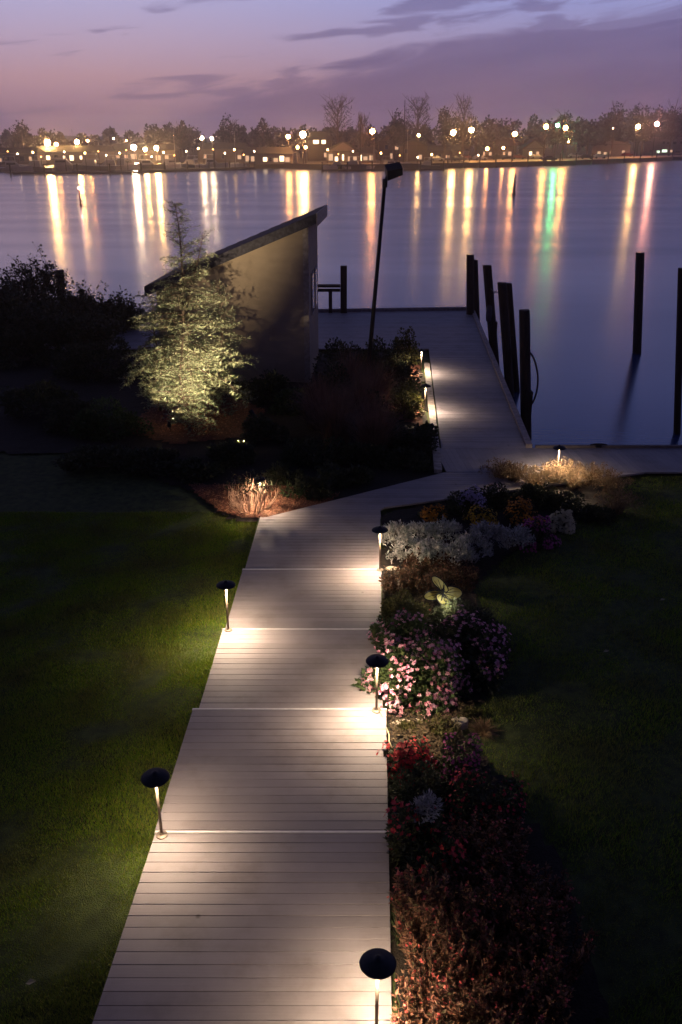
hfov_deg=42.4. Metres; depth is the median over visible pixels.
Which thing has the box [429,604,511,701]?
pink flower mound
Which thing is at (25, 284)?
shoreline bush
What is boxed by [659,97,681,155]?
tree
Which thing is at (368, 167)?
sailboat
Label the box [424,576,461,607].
large-leaved hosta plant
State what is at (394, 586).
russet plant
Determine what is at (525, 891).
salvia plant
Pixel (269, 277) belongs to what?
boat shed
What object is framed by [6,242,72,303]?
shoreline bush
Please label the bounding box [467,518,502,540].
silver plant
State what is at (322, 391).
fountain grass
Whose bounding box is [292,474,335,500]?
shrub
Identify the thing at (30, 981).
fallen leaf
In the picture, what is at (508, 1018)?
salvia plant
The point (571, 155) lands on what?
parked car
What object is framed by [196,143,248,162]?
building
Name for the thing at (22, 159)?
window
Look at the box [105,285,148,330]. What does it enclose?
shoreline bush
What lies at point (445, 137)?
tree
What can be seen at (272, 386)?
shrub
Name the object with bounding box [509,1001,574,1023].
salvia plant
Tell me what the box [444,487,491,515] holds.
evergreen mound
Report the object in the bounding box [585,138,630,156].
building
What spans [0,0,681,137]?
sky
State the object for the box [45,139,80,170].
motor boat
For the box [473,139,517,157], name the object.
house
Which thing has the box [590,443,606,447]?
dock cleat
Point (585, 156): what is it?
parked car
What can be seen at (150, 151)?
building
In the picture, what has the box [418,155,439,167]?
motor boat
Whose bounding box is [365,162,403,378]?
flood light post
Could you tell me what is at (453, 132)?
street lamp
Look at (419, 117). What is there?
tree
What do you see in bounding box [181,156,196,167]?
motor boat
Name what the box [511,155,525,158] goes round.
parked car
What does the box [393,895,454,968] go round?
salvia plant
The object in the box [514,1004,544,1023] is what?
salvia plant
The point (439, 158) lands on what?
parked car
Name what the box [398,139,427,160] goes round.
house
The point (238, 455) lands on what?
shrub
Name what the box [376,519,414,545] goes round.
silver plant
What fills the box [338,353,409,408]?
fountain grass
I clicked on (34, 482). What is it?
lawn ground
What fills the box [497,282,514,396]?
mooring piling
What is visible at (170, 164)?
motor boat
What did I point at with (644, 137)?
tree
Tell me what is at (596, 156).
parked car
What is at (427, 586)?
russet plant
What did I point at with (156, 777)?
path light
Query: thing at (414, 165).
seawall
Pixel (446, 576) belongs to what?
russet plant
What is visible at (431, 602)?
leaf litter
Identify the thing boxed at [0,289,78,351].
shoreline bush
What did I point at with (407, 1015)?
salvia plant
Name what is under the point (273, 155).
restaurant
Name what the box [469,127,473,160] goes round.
street lamp
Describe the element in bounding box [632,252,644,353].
mooring piling
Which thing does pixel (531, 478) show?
golden grass
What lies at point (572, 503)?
evergreen mound
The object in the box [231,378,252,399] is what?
shrub
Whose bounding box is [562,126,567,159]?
street lamp
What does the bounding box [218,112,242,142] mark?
tree
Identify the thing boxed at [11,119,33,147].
tree
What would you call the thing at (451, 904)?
salvia plant
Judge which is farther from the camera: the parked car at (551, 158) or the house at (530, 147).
the house at (530, 147)
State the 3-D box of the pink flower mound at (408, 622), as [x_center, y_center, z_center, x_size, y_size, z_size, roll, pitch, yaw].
[0.706,1.418,9.697,0.857,0.621,0.930,0,23,0]
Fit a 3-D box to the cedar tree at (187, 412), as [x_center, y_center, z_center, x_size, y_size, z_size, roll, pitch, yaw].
[-3.092,-2.359,17.315,1.611,2.523,1.435,-11,25,-24]
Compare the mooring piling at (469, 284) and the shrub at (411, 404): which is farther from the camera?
the mooring piling at (469, 284)
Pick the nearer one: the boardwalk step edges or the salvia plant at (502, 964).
the salvia plant at (502, 964)
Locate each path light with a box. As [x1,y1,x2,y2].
[141,767,169,839]
[216,580,235,631]
[254,476,265,503]
[359,948,396,1023]
[366,654,388,712]
[372,526,387,570]
[418,349,425,373]
[421,383,430,410]
[553,445,565,464]
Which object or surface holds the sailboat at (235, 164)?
on the bay water
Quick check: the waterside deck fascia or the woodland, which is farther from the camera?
the woodland
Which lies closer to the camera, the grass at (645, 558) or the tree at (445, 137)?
the grass at (645, 558)
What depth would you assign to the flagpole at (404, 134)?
237.16 m
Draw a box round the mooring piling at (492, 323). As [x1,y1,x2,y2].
[483,265,499,366]
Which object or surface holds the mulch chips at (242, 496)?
on the mulch by twiggy shrub at (225, 500)
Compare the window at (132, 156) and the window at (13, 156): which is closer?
the window at (13, 156)
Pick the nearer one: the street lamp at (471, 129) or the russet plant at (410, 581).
the russet plant at (410, 581)
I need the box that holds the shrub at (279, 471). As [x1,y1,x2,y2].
[261,460,307,485]
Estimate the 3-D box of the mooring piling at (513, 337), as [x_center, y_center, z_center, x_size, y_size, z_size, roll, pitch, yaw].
[4.806,-3.762,24.129,0.894,4.936,0.162,0,23,0]
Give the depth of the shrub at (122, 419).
17.35 m
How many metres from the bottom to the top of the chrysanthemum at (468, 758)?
0.445 m
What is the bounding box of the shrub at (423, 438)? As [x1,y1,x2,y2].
[393,425,438,457]
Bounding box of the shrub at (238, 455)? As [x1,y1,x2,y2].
[206,438,256,467]
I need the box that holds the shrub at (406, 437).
[384,422,422,448]
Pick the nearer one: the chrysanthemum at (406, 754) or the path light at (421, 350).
the chrysanthemum at (406, 754)
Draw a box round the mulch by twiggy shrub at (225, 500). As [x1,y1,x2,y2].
[188,484,338,517]
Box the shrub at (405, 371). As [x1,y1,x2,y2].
[377,361,424,396]
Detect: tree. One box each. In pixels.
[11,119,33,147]
[115,303,197,410]
[120,199,257,423]
[140,327,220,436]
[169,120,190,156]
[190,279,261,402]
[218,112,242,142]
[252,117,274,146]
[319,93,354,142]
[355,112,370,146]
[386,108,405,159]
[402,91,436,139]
[435,105,458,157]
[453,93,473,154]
[550,109,575,157]
[602,101,626,156]
[626,101,654,155]
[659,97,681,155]
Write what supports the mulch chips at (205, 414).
on the mulch under cedars at (157, 434)
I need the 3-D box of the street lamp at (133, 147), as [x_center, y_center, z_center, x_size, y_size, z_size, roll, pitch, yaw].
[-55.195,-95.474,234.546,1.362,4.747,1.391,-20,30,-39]
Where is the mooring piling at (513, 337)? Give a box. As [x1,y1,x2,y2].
[506,283,519,391]
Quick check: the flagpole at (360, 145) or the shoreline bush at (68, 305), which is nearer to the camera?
the shoreline bush at (68, 305)
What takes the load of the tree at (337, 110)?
on the shore terrain at (548, 152)
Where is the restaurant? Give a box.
[241,147,294,163]
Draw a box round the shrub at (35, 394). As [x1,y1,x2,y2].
[0,379,80,418]
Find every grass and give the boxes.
[285,366,349,429]
[291,375,369,447]
[319,345,378,396]
[327,368,397,428]
[333,388,416,448]
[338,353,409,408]
[465,716,500,741]
[466,475,681,1023]
[478,457,526,478]
[487,459,535,481]
[510,464,557,484]
[533,461,571,482]
[539,456,586,477]
[549,465,596,488]
[570,461,613,483]
[585,467,635,494]
[593,485,644,515]
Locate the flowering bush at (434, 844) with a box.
[383,796,471,895]
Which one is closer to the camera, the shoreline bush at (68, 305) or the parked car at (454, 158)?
the shoreline bush at (68, 305)
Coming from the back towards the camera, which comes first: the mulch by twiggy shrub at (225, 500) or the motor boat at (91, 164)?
the motor boat at (91, 164)
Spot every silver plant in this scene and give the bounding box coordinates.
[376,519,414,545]
[386,534,421,563]
[401,520,442,541]
[407,788,443,824]
[408,537,454,564]
[430,516,466,543]
[438,539,482,567]
[448,530,493,562]
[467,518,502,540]
[493,523,535,551]
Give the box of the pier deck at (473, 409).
[26,310,525,447]
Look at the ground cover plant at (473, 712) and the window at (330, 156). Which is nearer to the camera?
the ground cover plant at (473, 712)
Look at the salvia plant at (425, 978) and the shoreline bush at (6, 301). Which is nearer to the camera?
the salvia plant at (425, 978)
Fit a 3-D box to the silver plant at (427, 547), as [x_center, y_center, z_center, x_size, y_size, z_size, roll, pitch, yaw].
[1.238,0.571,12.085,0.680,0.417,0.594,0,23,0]
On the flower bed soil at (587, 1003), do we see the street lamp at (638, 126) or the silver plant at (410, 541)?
the silver plant at (410, 541)
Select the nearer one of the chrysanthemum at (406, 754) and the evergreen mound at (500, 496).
the chrysanthemum at (406, 754)
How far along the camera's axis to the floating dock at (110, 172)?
187.50 m
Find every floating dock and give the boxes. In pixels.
[9,163,142,175]
[138,160,254,171]
[321,161,444,171]
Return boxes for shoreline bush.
[0,259,50,306]
[0,273,47,335]
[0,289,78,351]
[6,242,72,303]
[12,285,98,320]
[32,303,127,357]
[49,274,103,307]
[64,283,136,334]
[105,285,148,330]
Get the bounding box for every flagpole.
[213,136,215,167]
[359,124,360,163]
[403,105,404,161]
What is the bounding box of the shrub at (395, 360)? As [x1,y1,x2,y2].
[363,335,410,374]
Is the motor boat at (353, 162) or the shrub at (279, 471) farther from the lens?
the motor boat at (353, 162)
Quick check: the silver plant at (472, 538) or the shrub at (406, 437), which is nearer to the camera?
the silver plant at (472, 538)
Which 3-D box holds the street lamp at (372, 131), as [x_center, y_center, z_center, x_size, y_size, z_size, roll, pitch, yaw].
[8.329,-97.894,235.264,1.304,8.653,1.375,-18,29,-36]
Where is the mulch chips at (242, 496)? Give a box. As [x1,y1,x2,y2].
[189,483,338,516]
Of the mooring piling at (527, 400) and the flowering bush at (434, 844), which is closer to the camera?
the flowering bush at (434, 844)
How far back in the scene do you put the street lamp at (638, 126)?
318.18 m
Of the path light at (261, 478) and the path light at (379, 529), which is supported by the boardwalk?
the path light at (379, 529)
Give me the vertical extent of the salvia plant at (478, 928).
0.531 m
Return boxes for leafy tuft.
[279,480,305,498]
[423,711,460,739]
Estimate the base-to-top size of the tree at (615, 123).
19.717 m
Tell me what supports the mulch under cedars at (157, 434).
on the bed soil at (24, 434)
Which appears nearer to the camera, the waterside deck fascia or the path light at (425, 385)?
the waterside deck fascia
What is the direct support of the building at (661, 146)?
on the shore terrain at (548, 152)
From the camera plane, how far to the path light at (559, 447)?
14.95 m
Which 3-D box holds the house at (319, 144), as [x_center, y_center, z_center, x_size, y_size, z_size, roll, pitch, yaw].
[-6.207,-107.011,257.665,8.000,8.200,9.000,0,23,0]
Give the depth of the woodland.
340.79 m
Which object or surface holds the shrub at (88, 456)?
on the bed soil at (24, 434)
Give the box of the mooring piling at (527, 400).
[519,309,538,439]
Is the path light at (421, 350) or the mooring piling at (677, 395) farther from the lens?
the path light at (421, 350)
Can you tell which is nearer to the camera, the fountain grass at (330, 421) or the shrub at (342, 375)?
the fountain grass at (330, 421)
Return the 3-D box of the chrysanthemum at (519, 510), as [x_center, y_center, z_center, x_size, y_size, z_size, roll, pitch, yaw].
[2.834,-0.015,13.528,0.658,0.472,0.678,0,23,0]
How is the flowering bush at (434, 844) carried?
on the flower bed soil at (587, 1003)
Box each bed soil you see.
[0,352,437,521]
[381,480,608,1023]
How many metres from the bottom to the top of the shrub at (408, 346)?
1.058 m
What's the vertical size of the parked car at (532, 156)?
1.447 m
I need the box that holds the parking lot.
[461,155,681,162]
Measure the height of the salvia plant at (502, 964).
0.449 m
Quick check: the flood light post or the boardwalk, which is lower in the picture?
the boardwalk
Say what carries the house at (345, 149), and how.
on the shore terrain at (548, 152)
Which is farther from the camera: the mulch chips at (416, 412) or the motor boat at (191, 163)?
the motor boat at (191, 163)
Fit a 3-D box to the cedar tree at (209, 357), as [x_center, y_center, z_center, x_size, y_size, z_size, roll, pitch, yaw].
[-3.174,-3.991,18.160,2.887,4.675,2.890,0,23,0]
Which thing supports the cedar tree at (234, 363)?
on the mulch under cedars at (157, 434)
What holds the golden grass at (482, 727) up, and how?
on the flower bed soil at (587, 1003)
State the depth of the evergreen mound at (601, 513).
13.59 m
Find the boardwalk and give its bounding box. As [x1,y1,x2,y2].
[92,472,643,1023]
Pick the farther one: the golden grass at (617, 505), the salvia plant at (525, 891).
the golden grass at (617, 505)
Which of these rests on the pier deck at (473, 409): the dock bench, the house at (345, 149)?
the dock bench
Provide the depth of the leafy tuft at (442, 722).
8.40 m
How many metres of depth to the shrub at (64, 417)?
17.79 m
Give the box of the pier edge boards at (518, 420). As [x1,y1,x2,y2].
[139,307,531,447]
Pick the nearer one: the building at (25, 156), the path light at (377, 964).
the path light at (377, 964)
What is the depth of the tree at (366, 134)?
254.48 m
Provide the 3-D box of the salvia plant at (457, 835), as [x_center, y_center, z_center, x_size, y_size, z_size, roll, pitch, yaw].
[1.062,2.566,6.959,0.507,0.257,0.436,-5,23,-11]
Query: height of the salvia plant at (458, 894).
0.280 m
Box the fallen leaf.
[26,979,35,984]
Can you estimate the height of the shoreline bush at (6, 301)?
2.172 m
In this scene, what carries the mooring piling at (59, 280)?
in the bay water
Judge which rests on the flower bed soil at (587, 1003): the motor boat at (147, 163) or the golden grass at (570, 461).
the golden grass at (570, 461)
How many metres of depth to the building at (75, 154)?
243.00 m
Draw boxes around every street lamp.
[131,145,135,162]
[300,132,305,163]
[370,129,374,162]
[451,130,455,161]
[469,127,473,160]
[542,124,547,160]
[554,124,558,157]
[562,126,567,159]
[633,124,639,157]
[652,122,658,155]
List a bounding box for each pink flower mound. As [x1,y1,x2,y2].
[351,634,473,720]
[367,608,436,661]
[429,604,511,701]
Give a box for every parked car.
[428,156,444,160]
[452,156,466,160]
[472,155,487,159]
[491,155,505,159]
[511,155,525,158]
[529,154,542,158]
[541,156,556,160]
[568,153,580,157]
[580,154,593,158]
[594,154,606,158]
[621,152,632,155]
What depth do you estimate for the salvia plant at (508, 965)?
5.53 m
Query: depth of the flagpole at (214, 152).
227.65 m
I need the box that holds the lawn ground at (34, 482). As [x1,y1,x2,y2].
[0,350,681,1023]
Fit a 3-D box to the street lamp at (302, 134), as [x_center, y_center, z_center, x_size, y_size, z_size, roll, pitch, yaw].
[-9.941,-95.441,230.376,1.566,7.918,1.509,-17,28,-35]
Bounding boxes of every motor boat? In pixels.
[0,147,33,171]
[20,155,55,170]
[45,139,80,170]
[72,154,110,170]
[97,155,116,165]
[110,141,139,170]
[138,143,165,168]
[161,147,180,168]
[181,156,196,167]
[195,143,228,167]
[323,151,350,168]
[341,148,360,164]
[382,156,394,163]
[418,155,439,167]
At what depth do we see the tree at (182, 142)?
275.50 m
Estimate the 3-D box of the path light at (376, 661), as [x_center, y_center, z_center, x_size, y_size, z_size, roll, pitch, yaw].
[0.344,1.648,8.437,0.220,0.636,0.220,0,25,0]
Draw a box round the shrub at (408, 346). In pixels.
[389,326,420,364]
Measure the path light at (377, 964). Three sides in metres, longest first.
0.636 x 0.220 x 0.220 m
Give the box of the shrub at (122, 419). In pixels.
[67,395,153,442]
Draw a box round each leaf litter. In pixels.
[381,549,482,687]
[386,686,497,817]
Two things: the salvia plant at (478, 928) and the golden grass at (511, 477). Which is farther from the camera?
the golden grass at (511, 477)
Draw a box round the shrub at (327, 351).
[312,337,372,388]
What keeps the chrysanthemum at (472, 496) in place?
on the flower bed soil at (587, 1003)
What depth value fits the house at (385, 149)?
263.57 m
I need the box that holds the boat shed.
[144,205,326,382]
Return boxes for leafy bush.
[377,588,432,635]
[387,759,452,820]
[428,597,496,636]
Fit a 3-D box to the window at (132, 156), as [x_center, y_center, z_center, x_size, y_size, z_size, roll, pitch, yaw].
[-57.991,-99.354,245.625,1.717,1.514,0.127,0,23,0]
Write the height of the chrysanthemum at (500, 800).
0.427 m
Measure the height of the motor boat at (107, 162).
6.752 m
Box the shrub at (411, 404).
[383,385,425,418]
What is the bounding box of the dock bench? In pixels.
[318,265,346,312]
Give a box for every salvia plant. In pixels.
[387,860,459,937]
[388,867,456,922]
[389,976,469,1023]
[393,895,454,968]
[395,957,456,1023]
[403,921,465,1001]
[421,863,488,913]
[424,873,488,946]
[426,947,507,1023]
[432,977,507,1023]
[434,899,491,971]
[438,912,502,988]
[445,808,506,857]
[460,866,525,939]
[466,976,536,1023]
[468,944,530,1014]
[469,1009,505,1023]
[474,929,546,1014]
[497,880,548,925]
[501,945,574,1023]
[503,877,563,949]
[507,937,579,1012]
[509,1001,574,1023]
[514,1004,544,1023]
[517,861,579,916]
[524,900,599,981]
[540,1014,569,1023]
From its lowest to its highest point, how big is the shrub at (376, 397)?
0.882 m
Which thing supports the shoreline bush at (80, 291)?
on the lawn ground at (34, 482)
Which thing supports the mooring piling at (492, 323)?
in the bay water
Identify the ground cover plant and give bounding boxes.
[393,719,424,739]
[460,704,493,723]
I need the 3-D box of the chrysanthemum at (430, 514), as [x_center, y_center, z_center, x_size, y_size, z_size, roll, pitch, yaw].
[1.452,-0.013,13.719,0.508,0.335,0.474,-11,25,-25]
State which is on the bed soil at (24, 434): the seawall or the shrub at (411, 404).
the shrub at (411, 404)
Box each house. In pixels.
[306,132,332,160]
[325,140,359,162]
[355,147,376,162]
[377,132,405,160]
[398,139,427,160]
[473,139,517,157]
[518,139,545,157]
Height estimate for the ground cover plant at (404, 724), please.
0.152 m
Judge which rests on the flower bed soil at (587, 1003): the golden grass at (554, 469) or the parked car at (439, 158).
the golden grass at (554, 469)
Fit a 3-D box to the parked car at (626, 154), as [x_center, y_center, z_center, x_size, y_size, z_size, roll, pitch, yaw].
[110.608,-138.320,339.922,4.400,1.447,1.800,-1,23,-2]
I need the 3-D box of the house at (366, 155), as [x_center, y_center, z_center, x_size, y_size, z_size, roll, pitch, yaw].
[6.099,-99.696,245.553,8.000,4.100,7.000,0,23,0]
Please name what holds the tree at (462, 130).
on the shore terrain at (548, 152)
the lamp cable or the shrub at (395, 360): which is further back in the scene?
the shrub at (395, 360)
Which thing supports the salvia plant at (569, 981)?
on the flower bed soil at (587, 1003)
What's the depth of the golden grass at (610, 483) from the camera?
14.69 m
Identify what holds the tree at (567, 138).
on the shore terrain at (548, 152)
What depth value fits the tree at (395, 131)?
260.53 m
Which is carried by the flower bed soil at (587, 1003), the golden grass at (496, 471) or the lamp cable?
the golden grass at (496, 471)
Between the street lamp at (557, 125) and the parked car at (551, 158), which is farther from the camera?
the street lamp at (557, 125)
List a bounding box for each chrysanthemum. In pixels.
[376,736,437,787]
[415,501,448,521]
[431,732,483,790]
[444,764,529,830]
[455,484,487,512]
[461,505,498,527]
[503,496,544,527]
[518,515,561,552]
[548,509,576,534]
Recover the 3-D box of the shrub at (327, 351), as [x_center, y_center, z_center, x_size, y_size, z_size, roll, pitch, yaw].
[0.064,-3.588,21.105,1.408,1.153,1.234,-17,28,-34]
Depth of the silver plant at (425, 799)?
6.82 m
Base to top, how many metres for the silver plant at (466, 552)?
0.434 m
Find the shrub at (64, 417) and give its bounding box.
[41,398,104,434]
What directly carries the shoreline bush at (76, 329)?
on the lawn ground at (34, 482)
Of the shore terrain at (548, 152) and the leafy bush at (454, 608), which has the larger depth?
the shore terrain at (548, 152)
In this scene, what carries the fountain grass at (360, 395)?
on the bed soil at (24, 434)
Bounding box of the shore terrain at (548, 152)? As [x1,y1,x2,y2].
[0,135,650,166]
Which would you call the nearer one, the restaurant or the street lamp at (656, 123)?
the restaurant
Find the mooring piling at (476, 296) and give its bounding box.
[474,259,479,320]
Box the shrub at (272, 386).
[243,368,292,405]
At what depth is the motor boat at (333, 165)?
220.10 m
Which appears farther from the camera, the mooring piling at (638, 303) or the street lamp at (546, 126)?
the street lamp at (546, 126)
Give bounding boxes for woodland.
[0,103,681,159]
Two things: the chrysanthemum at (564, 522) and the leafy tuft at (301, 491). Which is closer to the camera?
the chrysanthemum at (564, 522)
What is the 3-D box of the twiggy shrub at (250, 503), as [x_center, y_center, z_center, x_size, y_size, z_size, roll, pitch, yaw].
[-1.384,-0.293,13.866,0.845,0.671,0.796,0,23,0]
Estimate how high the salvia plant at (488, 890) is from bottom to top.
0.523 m
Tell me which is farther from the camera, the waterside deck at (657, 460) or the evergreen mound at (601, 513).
the waterside deck at (657, 460)
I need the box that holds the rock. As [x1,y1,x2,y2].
[451,717,467,729]
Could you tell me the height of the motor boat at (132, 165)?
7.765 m
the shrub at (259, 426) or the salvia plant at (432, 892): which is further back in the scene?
the shrub at (259, 426)
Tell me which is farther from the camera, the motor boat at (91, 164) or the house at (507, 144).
the house at (507, 144)
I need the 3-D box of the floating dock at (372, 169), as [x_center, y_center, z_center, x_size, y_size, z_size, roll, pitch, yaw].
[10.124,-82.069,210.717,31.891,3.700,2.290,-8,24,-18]
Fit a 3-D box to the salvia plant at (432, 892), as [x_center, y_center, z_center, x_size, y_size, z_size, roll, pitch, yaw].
[0.570,2.744,6.103,0.515,0.532,0.455,6,23,13]
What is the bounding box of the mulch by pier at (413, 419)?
[382,364,423,424]
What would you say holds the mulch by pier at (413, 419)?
on the bed soil at (24, 434)
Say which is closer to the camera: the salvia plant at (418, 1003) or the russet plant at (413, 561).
the salvia plant at (418, 1003)
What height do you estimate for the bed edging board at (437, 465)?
0.140 m
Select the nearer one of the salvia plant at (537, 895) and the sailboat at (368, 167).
the salvia plant at (537, 895)
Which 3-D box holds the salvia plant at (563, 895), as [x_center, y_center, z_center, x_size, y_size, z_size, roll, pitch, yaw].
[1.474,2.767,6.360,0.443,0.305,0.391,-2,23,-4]
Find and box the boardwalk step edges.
[155,569,388,833]
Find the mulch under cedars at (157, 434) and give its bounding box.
[130,397,264,443]
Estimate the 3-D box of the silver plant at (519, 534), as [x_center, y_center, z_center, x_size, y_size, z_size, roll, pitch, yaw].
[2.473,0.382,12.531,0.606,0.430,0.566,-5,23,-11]
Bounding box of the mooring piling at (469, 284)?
[466,254,473,314]
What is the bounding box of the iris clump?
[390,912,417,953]
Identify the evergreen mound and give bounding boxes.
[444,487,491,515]
[480,481,526,510]
[510,482,558,509]
[542,489,585,515]
[575,503,617,525]
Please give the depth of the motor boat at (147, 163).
225.45 m
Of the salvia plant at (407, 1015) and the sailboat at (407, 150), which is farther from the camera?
the sailboat at (407, 150)
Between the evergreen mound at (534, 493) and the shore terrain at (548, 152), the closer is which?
the evergreen mound at (534, 493)
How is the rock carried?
on the flower bed soil at (587, 1003)
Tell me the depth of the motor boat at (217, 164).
237.16 m
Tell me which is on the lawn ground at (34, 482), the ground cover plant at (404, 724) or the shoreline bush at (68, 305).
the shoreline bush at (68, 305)
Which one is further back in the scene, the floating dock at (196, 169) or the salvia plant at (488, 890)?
the floating dock at (196, 169)
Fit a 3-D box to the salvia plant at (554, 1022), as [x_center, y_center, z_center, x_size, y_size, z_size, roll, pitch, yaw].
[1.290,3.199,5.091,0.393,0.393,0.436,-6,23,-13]
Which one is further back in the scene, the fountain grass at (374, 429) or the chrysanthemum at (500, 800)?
the fountain grass at (374, 429)
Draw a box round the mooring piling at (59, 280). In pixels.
[56,269,64,294]
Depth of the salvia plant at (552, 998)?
5.39 m
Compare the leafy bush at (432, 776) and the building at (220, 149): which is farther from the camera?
the building at (220, 149)
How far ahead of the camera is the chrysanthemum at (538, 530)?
12.76 m
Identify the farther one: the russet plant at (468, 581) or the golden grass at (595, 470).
the golden grass at (595, 470)
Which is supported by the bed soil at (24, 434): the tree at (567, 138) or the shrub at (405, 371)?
the shrub at (405, 371)
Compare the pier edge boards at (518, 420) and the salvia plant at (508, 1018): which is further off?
the pier edge boards at (518, 420)
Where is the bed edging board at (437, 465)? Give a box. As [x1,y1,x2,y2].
[424,363,441,473]
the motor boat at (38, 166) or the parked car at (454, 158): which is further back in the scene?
the parked car at (454, 158)
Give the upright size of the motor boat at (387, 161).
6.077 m
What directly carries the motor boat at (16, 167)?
on the bay water
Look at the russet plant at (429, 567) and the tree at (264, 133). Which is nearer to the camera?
the russet plant at (429, 567)
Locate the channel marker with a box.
[511,177,515,194]
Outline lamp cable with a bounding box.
[379,710,391,747]
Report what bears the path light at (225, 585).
on the boardwalk
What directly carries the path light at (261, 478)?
on the mulch by twiggy shrub at (225, 500)
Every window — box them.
[12,155,17,160]
[19,156,24,161]
[130,154,136,159]
[279,155,283,161]
[328,154,332,160]
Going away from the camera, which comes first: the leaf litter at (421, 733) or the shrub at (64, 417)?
the leaf litter at (421, 733)
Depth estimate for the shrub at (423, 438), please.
16.40 m
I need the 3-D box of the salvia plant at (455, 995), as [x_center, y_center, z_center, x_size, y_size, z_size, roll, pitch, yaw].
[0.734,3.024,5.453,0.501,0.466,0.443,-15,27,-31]
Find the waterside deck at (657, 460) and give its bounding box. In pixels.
[440,448,681,473]
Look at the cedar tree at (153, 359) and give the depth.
18.43 m
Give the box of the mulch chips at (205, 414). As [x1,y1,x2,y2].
[127,396,263,442]
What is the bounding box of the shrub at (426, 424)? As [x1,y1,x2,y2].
[406,420,438,437]
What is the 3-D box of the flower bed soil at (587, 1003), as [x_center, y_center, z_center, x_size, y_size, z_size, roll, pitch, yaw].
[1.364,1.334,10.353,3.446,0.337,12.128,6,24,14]
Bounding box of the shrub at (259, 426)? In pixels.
[239,412,289,444]
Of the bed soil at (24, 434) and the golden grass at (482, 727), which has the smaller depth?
the golden grass at (482, 727)
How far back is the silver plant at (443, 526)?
12.60 m
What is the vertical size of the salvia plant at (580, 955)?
0.494 m
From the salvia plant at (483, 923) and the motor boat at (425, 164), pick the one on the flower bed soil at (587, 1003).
the salvia plant at (483, 923)
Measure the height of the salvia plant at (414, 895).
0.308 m
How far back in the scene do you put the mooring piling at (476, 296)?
29.83 m
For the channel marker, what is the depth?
115.95 m
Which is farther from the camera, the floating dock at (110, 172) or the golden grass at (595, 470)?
the floating dock at (110, 172)
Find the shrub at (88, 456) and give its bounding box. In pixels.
[52,442,140,472]
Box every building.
[0,148,46,163]
[35,146,115,162]
[113,144,180,162]
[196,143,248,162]
[427,145,463,159]
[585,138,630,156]
[637,133,681,154]
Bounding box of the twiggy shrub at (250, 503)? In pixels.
[225,469,278,514]
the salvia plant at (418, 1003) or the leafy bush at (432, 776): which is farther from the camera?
the leafy bush at (432, 776)
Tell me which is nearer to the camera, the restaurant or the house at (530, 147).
the restaurant
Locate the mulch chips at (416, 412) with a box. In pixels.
[384,366,422,423]
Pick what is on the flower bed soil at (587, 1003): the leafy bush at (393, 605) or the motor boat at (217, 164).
the leafy bush at (393, 605)
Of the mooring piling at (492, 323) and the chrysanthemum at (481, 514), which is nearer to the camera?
the chrysanthemum at (481, 514)
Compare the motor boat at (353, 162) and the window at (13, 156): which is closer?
the motor boat at (353, 162)
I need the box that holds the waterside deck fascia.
[535,445,681,447]
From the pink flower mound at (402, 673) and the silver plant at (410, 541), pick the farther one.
the silver plant at (410, 541)
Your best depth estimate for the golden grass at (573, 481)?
14.87 m
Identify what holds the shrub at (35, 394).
on the bed soil at (24, 434)
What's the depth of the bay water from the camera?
60.61 m
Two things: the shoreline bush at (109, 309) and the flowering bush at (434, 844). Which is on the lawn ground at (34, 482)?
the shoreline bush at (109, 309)
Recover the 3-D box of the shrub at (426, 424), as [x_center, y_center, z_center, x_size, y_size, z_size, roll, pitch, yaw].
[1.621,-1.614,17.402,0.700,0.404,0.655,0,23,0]
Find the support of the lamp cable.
on the boardwalk
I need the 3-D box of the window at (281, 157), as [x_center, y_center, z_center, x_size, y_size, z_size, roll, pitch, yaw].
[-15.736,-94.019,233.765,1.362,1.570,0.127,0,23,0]
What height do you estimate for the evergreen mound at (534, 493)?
0.418 m
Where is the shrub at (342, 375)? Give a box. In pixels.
[306,361,352,402]
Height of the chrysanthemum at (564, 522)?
0.389 m
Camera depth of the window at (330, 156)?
239.19 m
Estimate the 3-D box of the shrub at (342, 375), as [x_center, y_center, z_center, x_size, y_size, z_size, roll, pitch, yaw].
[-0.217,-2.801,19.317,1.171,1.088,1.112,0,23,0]
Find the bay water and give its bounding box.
[0,160,681,447]
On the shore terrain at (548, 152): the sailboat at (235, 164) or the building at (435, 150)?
the building at (435, 150)
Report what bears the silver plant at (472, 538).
on the flower bed soil at (587, 1003)
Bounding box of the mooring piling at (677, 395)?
[673,268,681,434]
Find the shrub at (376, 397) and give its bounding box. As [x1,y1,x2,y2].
[349,388,394,429]
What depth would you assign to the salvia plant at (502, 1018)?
5.18 m
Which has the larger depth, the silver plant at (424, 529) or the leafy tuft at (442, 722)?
the silver plant at (424, 529)
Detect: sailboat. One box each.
[224,132,246,166]
[366,127,378,168]
[391,127,418,163]
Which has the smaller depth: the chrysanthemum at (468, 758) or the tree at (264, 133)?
the chrysanthemum at (468, 758)
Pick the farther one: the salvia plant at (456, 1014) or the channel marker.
the channel marker
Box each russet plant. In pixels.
[378,565,408,595]
[395,563,421,590]
[403,547,429,574]
[414,570,441,596]
[423,551,448,575]
[432,555,461,585]
[452,560,480,591]
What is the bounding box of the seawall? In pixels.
[254,157,681,169]
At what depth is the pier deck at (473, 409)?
23.41 m
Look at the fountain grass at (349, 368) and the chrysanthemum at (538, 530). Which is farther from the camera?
the fountain grass at (349, 368)
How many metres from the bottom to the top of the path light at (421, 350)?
0.636 m

